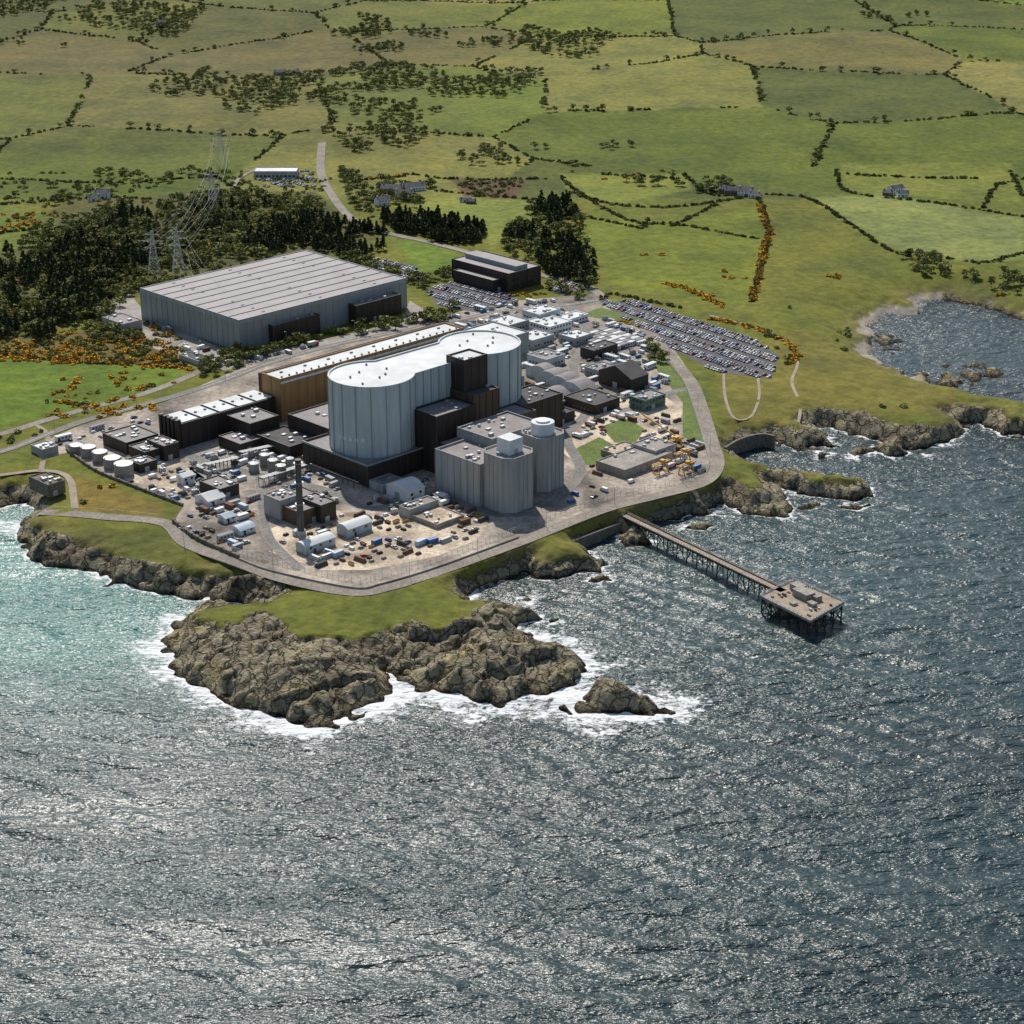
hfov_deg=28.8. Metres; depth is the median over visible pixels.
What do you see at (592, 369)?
store building
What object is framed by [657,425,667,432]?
truck
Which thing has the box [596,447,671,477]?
intake building
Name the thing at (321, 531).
shipping container
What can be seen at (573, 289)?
car park surface
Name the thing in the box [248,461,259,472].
storage tank
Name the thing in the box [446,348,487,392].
lift tower
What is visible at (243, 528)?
arched shed
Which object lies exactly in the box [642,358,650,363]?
shipping container
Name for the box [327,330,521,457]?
twin drum
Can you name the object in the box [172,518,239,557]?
stone wall
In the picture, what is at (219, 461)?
pipe rack
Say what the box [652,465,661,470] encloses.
truck
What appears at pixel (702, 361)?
car park surface
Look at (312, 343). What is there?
truck
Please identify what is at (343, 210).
road
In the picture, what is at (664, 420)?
shipping container
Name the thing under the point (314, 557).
pipe stack
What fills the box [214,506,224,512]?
shipping container
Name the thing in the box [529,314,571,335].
office building
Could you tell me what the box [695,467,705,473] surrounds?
pipe stack
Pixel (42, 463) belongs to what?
path
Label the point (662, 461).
gantry crane
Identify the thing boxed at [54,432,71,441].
site cabin
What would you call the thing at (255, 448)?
pipe rack
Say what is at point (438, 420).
fuel block
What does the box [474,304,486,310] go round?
site cabin
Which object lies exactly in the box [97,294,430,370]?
apron
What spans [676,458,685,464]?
truck
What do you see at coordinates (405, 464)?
podium
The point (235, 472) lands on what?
parked van
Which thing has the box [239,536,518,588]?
perimeter wall
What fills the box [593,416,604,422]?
pipe stack
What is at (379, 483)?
pump house
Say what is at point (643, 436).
pipe stack
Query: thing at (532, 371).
long store shed
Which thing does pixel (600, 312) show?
lawn
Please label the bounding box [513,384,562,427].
block
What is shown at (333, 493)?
road
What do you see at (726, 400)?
path
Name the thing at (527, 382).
shipping container
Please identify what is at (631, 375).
gable shed
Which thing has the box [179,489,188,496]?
plant unit
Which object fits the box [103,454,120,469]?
storage tank
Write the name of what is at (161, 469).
plant unit
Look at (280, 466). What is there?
storage tank
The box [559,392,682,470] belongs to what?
yard
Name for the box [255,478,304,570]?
road
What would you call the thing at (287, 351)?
shipping container
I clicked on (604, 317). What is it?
plant unit
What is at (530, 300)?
site cabin
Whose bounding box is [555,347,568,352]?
site cabin
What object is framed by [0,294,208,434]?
road
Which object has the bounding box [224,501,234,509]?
shipping container
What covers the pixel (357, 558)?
pipe stack
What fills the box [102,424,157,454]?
plant building
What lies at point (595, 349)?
store building
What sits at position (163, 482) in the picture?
yard
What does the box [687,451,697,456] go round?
pipe stack
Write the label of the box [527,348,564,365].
store building
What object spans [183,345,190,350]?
shipping container
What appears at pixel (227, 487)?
plant building
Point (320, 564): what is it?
pipe stack
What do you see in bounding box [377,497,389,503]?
pipe stack
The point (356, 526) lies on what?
arched shed
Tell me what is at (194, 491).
plant unit
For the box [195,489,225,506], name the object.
gable shed
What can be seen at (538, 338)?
store building
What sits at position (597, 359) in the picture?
plant unit
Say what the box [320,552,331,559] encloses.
pipe stack
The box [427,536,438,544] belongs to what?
shipping container
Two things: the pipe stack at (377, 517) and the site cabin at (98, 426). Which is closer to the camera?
the pipe stack at (377, 517)
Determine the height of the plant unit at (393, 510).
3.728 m
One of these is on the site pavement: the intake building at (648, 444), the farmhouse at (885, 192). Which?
the intake building at (648, 444)
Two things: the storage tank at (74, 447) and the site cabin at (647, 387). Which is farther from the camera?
the site cabin at (647, 387)
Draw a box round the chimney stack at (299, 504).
[293,458,305,536]
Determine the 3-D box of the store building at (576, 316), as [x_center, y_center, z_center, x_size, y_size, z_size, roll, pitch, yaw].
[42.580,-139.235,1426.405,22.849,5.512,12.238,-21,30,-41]
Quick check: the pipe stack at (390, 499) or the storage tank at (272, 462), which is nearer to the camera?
the pipe stack at (390, 499)
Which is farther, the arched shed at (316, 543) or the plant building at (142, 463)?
the plant building at (142, 463)
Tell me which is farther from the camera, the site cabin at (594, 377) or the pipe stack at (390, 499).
the site cabin at (594, 377)
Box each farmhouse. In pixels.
[87,193,99,201]
[93,188,110,198]
[156,19,165,25]
[273,69,286,75]
[287,68,300,75]
[374,194,389,205]
[380,182,404,194]
[395,188,412,198]
[402,180,425,190]
[459,196,471,202]
[466,197,475,203]
[718,184,729,193]
[724,185,744,194]
[737,185,753,195]
[748,190,760,197]
[882,188,892,195]
[887,183,904,194]
[896,189,908,197]
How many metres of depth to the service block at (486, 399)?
1159.50 m
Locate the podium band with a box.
[302,400,564,466]
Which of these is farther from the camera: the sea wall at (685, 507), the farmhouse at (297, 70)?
the farmhouse at (297, 70)
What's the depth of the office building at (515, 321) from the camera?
1397.66 m
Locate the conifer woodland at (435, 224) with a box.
[0,189,599,339]
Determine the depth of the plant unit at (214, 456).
1164.15 m
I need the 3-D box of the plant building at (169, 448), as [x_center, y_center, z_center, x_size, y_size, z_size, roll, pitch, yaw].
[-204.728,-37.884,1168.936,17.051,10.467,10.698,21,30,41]
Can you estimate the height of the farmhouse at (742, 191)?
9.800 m
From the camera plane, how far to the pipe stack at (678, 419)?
1226.01 m
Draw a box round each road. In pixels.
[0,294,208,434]
[0,298,602,452]
[37,328,724,595]
[179,448,539,516]
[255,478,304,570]
[316,141,606,298]
[548,303,590,504]
[606,388,690,411]
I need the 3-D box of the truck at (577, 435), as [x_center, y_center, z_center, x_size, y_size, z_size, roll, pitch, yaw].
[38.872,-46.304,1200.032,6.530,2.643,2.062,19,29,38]
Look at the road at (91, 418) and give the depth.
1319.29 m
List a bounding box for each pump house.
[369,473,402,492]
[399,495,437,518]
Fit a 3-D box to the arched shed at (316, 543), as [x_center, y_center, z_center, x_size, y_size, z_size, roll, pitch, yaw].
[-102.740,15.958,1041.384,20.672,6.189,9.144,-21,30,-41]
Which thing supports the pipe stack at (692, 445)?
on the site pavement
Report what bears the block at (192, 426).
on the site pavement
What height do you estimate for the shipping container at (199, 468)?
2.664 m
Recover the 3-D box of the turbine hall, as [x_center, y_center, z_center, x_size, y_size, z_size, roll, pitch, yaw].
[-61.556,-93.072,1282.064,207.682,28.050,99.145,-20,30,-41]
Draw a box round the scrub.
[0,167,907,503]
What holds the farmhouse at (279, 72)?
on the ground at (300, 656)
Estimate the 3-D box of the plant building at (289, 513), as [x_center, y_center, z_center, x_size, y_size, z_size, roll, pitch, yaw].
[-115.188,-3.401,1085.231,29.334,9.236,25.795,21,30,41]
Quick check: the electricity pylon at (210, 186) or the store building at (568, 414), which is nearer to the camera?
the store building at (568, 414)
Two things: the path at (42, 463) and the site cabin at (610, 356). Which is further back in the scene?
the site cabin at (610, 356)
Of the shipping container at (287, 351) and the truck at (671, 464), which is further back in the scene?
the shipping container at (287, 351)
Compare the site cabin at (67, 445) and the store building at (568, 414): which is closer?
the site cabin at (67, 445)
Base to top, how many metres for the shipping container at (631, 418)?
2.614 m
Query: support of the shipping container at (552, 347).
on the site pavement
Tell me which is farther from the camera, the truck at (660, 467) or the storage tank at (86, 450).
the storage tank at (86, 450)
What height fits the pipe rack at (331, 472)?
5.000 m
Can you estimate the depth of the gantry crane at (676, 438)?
1179.56 m
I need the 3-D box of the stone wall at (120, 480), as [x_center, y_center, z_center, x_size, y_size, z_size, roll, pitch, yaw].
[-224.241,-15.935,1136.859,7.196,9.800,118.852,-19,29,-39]
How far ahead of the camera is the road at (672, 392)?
1275.21 m
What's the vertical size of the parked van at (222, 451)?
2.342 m
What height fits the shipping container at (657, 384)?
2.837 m
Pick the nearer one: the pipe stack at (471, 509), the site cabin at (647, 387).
the pipe stack at (471, 509)
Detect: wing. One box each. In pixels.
[218,430,261,454]
[225,406,278,435]
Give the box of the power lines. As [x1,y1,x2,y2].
[142,137,228,293]
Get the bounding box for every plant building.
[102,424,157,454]
[126,454,157,473]
[128,440,160,460]
[147,435,179,460]
[199,475,238,498]
[263,487,295,520]
[282,486,334,525]
[303,492,335,523]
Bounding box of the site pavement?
[38,294,709,596]
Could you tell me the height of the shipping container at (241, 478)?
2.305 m
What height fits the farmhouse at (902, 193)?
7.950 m
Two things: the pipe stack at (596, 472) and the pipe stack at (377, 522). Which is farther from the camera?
the pipe stack at (596, 472)
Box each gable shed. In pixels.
[176,470,194,485]
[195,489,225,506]
[217,511,235,523]
[598,360,648,391]
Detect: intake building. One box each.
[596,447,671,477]
[601,441,630,456]
[631,436,675,454]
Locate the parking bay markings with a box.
[612,307,779,375]
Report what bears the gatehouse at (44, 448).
on the site pavement
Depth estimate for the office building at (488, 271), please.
1511.08 m
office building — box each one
[452,250,540,292]
[488,314,528,330]
[522,304,559,318]
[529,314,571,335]
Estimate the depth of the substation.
1408.51 m
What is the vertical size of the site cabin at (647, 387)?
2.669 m
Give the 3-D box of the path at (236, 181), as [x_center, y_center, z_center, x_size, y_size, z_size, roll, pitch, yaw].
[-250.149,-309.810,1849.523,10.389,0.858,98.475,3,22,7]
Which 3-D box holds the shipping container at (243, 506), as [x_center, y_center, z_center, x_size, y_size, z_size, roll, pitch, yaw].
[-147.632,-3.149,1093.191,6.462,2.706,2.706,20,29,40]
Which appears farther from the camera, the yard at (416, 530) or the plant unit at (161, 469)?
the plant unit at (161, 469)
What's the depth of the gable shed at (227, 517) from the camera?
1074.99 m
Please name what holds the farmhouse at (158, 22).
on the ground at (300, 656)
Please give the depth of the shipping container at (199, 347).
1365.18 m
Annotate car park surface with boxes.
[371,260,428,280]
[428,283,518,312]
[551,281,587,294]
[600,300,777,378]
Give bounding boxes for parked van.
[148,473,157,478]
[157,489,165,494]
[169,476,175,481]
[170,495,180,499]
[217,449,226,454]
[231,469,240,474]
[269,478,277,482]
[302,476,310,481]
[567,498,575,502]
[570,490,578,495]
[599,486,608,491]
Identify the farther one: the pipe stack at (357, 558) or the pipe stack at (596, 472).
the pipe stack at (596, 472)
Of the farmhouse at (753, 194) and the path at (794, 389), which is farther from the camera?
the farmhouse at (753, 194)
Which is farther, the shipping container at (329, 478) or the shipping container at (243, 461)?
the shipping container at (243, 461)
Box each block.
[158,390,275,448]
[415,396,475,472]
[437,436,461,447]
[450,383,499,420]
[500,403,535,418]
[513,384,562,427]
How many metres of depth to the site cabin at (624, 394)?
1269.10 m
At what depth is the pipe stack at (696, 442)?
1186.93 m
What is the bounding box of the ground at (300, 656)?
[0,0,1023,728]
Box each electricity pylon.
[141,231,163,276]
[165,227,187,275]
[201,171,219,203]
[211,132,229,167]
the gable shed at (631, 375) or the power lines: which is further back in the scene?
the power lines
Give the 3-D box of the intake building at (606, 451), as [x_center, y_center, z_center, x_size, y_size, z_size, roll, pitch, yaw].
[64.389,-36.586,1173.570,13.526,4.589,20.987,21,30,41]
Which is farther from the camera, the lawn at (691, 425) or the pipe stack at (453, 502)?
the lawn at (691, 425)
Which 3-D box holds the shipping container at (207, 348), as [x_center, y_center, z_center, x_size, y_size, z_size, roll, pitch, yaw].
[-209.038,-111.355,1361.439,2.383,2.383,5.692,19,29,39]
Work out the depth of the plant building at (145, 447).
1162.19 m
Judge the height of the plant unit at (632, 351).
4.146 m
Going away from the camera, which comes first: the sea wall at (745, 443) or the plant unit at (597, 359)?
the sea wall at (745, 443)
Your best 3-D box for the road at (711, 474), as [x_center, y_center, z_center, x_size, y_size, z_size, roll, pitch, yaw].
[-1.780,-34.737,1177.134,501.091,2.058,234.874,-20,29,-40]
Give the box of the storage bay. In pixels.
[410,504,463,528]
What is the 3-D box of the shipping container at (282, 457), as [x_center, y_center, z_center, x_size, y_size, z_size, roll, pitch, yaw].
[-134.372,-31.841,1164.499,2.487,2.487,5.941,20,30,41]
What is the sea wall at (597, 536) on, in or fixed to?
in the sea water
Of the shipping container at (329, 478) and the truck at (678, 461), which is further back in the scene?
the truck at (678, 461)
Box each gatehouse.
[31,440,58,456]
[179,350,205,365]
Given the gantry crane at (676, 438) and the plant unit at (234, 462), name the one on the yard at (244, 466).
the plant unit at (234, 462)
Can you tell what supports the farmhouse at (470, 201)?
on the ground at (300, 656)
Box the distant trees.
[0,0,1018,163]
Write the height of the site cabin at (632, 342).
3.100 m
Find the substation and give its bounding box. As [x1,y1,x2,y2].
[102,312,142,332]
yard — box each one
[101,451,202,492]
[185,449,302,481]
[271,505,490,569]
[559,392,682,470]
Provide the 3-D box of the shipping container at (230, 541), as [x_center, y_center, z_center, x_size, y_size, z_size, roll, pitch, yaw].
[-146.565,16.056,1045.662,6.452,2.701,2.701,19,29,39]
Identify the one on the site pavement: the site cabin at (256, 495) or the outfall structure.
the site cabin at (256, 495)
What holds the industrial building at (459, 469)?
on the site pavement
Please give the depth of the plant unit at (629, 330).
1398.80 m
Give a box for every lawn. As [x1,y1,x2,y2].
[576,437,612,465]
[587,307,644,322]
[604,418,644,442]
[646,355,701,441]
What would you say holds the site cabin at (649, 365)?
on the site pavement
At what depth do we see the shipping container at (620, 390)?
1277.23 m
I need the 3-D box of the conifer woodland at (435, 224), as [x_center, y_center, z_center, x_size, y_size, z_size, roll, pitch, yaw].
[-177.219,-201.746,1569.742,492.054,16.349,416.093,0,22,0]
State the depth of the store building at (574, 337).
1378.17 m
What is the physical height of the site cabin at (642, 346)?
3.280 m
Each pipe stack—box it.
[308,553,321,561]
[314,560,327,568]
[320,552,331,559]
[323,548,332,552]
[353,510,365,516]
[353,555,366,562]
[372,519,382,525]
[374,514,384,519]
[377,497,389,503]
[383,495,393,501]
[396,540,408,546]
[402,548,413,554]
[439,536,451,543]
[449,498,458,504]
[466,506,476,512]
[468,528,478,533]
[477,515,488,522]
[592,470,602,475]
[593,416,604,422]
[639,434,649,439]
[649,419,659,424]
[661,412,670,417]
[672,417,681,422]
[686,437,695,442]
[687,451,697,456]
[689,443,698,447]
[694,440,703,445]
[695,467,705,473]
[696,444,705,450]
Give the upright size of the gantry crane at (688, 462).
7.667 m
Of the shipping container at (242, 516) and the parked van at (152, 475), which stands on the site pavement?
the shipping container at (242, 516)
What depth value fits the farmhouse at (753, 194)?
1782.59 m
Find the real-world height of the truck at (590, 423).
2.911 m
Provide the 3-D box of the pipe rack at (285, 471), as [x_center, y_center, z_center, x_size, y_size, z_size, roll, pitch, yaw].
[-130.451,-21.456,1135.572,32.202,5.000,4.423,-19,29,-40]
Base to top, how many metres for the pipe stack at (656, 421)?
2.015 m
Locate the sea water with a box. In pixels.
[0,299,1023,1023]
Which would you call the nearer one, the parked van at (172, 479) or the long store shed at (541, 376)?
the parked van at (172, 479)
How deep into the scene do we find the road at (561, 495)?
1187.14 m
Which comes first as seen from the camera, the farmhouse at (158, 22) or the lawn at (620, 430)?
the lawn at (620, 430)
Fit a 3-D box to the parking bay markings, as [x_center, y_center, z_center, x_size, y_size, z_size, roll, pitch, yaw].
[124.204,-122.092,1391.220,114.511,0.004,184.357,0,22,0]
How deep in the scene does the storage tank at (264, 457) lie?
1152.12 m
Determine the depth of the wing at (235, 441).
1179.42 m
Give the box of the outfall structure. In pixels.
[29,471,65,497]
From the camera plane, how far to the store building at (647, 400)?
1248.80 m
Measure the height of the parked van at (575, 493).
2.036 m
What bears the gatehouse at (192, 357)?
on the apron
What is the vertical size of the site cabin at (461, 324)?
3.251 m
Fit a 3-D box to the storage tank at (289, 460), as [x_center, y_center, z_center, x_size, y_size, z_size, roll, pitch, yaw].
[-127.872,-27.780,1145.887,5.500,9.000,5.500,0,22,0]
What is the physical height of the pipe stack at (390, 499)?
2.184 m
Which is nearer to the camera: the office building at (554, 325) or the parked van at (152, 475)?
the parked van at (152, 475)
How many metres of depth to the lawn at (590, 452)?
1179.18 m
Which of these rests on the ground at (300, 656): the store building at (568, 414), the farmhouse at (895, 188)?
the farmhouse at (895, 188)
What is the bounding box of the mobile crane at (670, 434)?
[641,413,681,442]
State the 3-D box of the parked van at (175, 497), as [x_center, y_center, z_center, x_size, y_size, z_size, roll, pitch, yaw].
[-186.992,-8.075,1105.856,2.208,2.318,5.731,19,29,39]
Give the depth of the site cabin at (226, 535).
1052.36 m
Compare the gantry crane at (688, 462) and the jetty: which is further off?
the gantry crane at (688, 462)
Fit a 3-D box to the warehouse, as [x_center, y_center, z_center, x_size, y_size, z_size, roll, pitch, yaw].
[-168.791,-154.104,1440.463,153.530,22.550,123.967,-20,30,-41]
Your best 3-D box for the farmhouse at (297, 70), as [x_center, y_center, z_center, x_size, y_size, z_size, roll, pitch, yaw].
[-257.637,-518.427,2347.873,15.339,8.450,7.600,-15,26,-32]
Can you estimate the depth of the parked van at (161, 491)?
1112.01 m
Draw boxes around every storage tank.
[69,442,82,454]
[80,444,95,458]
[92,449,107,463]
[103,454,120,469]
[114,460,133,477]
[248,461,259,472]
[259,452,269,467]
[267,458,277,472]
[275,463,286,477]
[285,456,294,472]
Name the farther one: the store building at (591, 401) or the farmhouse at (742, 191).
the farmhouse at (742, 191)
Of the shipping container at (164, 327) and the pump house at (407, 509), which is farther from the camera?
the shipping container at (164, 327)
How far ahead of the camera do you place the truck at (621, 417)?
1229.54 m
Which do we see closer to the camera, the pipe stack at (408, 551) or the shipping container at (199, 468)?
the pipe stack at (408, 551)
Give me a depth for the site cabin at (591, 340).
1374.87 m
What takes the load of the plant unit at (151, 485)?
on the site pavement
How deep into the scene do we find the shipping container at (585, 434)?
1200.75 m
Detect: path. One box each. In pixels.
[0,469,78,508]
[32,423,49,469]
[231,168,254,187]
[709,315,801,433]
[722,368,760,419]
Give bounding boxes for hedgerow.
[0,0,1023,366]
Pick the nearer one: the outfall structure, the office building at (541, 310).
the outfall structure
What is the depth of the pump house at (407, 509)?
1084.37 m
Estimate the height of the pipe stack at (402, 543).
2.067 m
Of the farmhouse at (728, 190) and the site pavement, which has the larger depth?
the farmhouse at (728, 190)
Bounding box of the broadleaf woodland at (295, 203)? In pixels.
[0,164,1023,373]
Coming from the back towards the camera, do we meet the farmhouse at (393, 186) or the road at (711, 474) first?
the farmhouse at (393, 186)
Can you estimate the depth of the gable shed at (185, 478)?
1126.75 m
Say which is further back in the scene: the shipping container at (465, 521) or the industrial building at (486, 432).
the industrial building at (486, 432)
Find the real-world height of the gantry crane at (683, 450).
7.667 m
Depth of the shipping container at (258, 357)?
1343.17 m
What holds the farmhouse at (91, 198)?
on the ground at (300, 656)
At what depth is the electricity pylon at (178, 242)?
1536.83 m
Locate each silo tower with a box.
[484,432,532,513]
[521,417,563,491]
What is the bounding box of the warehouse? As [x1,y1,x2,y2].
[140,250,406,347]
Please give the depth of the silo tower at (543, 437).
1112.03 m
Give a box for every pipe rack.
[204,456,238,469]
[238,444,273,458]
[258,463,307,485]
[309,463,358,487]
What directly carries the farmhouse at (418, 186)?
on the ground at (300, 656)
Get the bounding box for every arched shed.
[231,521,255,535]
[296,531,335,554]
[336,515,372,537]
[386,476,424,501]
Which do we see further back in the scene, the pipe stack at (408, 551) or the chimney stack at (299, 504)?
the chimney stack at (299, 504)
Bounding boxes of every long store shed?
[526,362,554,377]
[535,367,566,383]
[546,371,580,386]
[548,385,569,399]
[558,377,598,392]
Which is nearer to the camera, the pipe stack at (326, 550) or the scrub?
the pipe stack at (326, 550)
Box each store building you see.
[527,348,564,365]
[528,329,553,349]
[558,310,587,322]
[558,329,592,345]
[563,407,574,423]
[564,387,619,414]
[580,340,617,359]
[584,361,613,375]
[629,389,665,411]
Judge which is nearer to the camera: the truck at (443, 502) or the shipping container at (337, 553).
the shipping container at (337, 553)
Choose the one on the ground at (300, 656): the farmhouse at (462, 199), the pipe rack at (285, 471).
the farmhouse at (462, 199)
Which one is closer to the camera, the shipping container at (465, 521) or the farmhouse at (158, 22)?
the shipping container at (465, 521)
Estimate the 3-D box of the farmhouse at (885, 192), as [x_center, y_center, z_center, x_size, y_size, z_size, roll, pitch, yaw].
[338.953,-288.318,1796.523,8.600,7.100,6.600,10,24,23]
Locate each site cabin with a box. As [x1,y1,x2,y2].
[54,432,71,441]
[65,440,81,448]
[89,423,104,430]
[216,530,233,539]
[245,492,260,500]
[454,322,466,328]
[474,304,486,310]
[522,362,533,367]
[526,298,536,303]
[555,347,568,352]
[587,337,599,343]
[588,375,598,380]
[604,353,618,360]
[605,321,615,327]
[619,353,630,359]
[620,342,629,346]
[620,390,633,397]
[626,340,635,345]
[636,339,646,345]
[640,344,648,350]
[643,361,656,369]
[645,385,656,390]
[658,373,669,379]
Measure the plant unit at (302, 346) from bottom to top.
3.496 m
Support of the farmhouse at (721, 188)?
on the ground at (300, 656)
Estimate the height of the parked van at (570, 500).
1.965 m
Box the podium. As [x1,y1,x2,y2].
[302,402,564,487]
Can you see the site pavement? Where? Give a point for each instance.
(358, 493)
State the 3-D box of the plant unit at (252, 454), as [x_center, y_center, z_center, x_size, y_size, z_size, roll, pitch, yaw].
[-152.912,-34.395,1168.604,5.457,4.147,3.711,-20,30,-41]
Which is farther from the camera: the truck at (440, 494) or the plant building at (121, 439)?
the plant building at (121, 439)
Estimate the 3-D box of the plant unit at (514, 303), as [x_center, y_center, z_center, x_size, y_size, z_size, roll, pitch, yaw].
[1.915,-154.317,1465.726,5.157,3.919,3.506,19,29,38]
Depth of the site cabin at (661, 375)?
1303.68 m
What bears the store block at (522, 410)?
on the site pavement
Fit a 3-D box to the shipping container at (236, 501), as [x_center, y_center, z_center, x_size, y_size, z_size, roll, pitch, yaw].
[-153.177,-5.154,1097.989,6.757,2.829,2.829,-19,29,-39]
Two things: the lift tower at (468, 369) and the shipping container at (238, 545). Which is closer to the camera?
the shipping container at (238, 545)
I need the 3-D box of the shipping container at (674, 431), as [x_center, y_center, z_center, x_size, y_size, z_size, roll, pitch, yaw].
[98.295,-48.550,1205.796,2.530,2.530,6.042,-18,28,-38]
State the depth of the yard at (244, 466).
1151.35 m
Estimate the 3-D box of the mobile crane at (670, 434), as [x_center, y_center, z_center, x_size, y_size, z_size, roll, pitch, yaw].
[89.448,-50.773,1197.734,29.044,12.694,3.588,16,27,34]
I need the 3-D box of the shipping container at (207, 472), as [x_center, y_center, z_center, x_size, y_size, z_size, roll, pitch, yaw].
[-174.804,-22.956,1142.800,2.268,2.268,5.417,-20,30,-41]
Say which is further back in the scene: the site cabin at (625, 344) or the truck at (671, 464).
the site cabin at (625, 344)
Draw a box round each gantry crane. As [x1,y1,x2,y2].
[651,458,670,474]
[668,436,683,447]
[674,448,691,463]
[677,460,695,476]
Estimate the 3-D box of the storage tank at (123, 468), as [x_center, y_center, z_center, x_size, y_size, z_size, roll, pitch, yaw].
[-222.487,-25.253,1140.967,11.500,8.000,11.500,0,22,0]
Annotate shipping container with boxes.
[162,325,169,329]
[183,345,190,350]
[195,465,205,472]
[196,344,204,349]
[199,505,209,513]
[202,346,210,351]
[203,469,211,474]
[205,452,213,457]
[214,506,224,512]
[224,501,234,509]
[227,538,238,544]
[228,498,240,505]
[231,542,242,549]
[236,512,248,520]
[237,475,246,481]
[238,458,247,463]
[238,502,248,510]
[254,355,262,359]
[277,454,286,460]
[285,349,291,353]
[317,529,326,534]
[325,474,334,481]
[328,480,338,487]
[331,549,343,557]
[371,537,382,545]
[415,537,426,546]
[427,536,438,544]
[458,517,470,524]
[525,380,534,385]
[547,344,555,349]
[580,431,588,437]
[618,388,626,392]
[627,415,636,421]
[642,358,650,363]
[651,382,660,387]
[660,417,669,423]
[669,428,678,434]
[691,463,701,470]
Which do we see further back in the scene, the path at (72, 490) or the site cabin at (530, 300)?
the site cabin at (530, 300)
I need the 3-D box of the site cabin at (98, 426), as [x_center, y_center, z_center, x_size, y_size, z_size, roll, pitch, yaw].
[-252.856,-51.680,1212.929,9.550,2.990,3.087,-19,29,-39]
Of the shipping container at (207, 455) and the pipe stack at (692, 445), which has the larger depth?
the pipe stack at (692, 445)
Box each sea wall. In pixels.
[574,522,622,546]
[648,493,714,515]
[724,433,774,454]
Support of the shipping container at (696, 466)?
on the site pavement
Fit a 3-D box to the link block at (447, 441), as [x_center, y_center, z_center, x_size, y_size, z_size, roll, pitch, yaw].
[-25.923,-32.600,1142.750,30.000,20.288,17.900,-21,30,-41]
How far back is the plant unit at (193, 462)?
1155.56 m
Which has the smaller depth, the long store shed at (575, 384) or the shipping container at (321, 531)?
the shipping container at (321, 531)
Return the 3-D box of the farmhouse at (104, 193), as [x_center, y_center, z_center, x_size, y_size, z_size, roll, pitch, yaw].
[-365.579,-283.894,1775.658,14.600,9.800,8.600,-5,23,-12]
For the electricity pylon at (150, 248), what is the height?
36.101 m
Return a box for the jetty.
[621,513,844,635]
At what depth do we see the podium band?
1133.86 m
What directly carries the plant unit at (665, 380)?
on the site pavement
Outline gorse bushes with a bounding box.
[0,169,1000,488]
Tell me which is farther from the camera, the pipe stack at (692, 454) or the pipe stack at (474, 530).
the pipe stack at (692, 454)
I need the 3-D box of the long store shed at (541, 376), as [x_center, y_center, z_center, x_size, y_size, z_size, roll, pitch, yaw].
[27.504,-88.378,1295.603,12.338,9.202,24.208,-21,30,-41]
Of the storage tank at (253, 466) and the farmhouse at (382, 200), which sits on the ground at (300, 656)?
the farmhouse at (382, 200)
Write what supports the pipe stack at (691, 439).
on the site pavement
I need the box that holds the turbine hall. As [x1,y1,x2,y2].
[258,321,528,421]
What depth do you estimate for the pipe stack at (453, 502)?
1098.52 m
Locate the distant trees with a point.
(282, 88)
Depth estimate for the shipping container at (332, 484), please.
1123.67 m
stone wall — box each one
[66,449,183,505]
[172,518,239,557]
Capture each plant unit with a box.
[148,483,157,489]
[157,465,166,472]
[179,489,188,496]
[189,458,196,465]
[190,487,200,495]
[209,452,219,460]
[230,459,237,465]
[247,451,255,457]
[299,343,306,348]
[371,494,378,501]
[389,507,398,514]
[423,481,431,488]
[512,300,518,305]
[593,356,601,361]
[601,314,607,320]
[625,327,632,333]
[628,348,637,354]
[660,377,669,384]
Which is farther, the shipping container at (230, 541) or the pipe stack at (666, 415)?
the pipe stack at (666, 415)
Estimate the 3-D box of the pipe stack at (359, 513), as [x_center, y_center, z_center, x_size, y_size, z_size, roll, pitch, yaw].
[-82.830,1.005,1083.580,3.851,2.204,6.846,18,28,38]
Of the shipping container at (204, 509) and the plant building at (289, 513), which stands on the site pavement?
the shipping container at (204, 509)
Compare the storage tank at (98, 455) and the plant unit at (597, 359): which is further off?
the plant unit at (597, 359)
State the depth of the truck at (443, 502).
1096.52 m
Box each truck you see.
[307,340,318,346]
[435,491,447,498]
[439,498,450,505]
[571,432,581,438]
[585,421,595,426]
[615,414,625,419]
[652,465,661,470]
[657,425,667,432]
[666,462,676,468]
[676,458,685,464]
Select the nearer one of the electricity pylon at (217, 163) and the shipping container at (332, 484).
the shipping container at (332, 484)
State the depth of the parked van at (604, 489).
1116.91 m
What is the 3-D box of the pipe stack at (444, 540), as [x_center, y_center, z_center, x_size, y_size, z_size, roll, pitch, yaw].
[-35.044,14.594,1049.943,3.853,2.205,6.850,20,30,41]
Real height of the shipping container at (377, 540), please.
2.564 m
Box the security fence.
[225,330,708,582]

